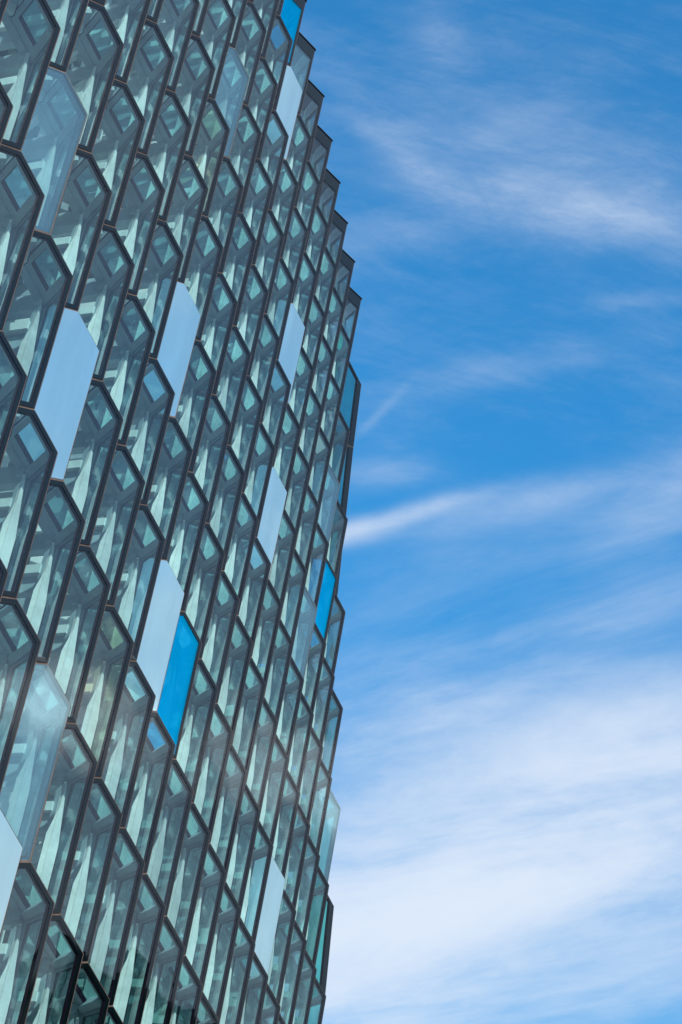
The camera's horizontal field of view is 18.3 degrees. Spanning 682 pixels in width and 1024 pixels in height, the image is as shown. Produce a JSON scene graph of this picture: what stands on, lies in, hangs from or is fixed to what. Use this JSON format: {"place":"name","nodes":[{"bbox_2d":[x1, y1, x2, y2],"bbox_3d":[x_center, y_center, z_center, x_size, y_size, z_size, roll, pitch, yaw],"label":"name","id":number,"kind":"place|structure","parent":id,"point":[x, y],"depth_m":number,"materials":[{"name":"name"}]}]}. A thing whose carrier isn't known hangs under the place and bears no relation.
{"place":"outdoors","nodes":[
{"label":"outdoors","id":0,"kind":"place"},
{"bbox_2d":[0,0,361,1023],"bbox_3d":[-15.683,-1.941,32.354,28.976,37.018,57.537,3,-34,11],"label":"glass concert hall","id":1,"kind":"structure","parent":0,"point":[158,168],"depth_m":32.30,"materials":[{"name":"teal glass"}]},
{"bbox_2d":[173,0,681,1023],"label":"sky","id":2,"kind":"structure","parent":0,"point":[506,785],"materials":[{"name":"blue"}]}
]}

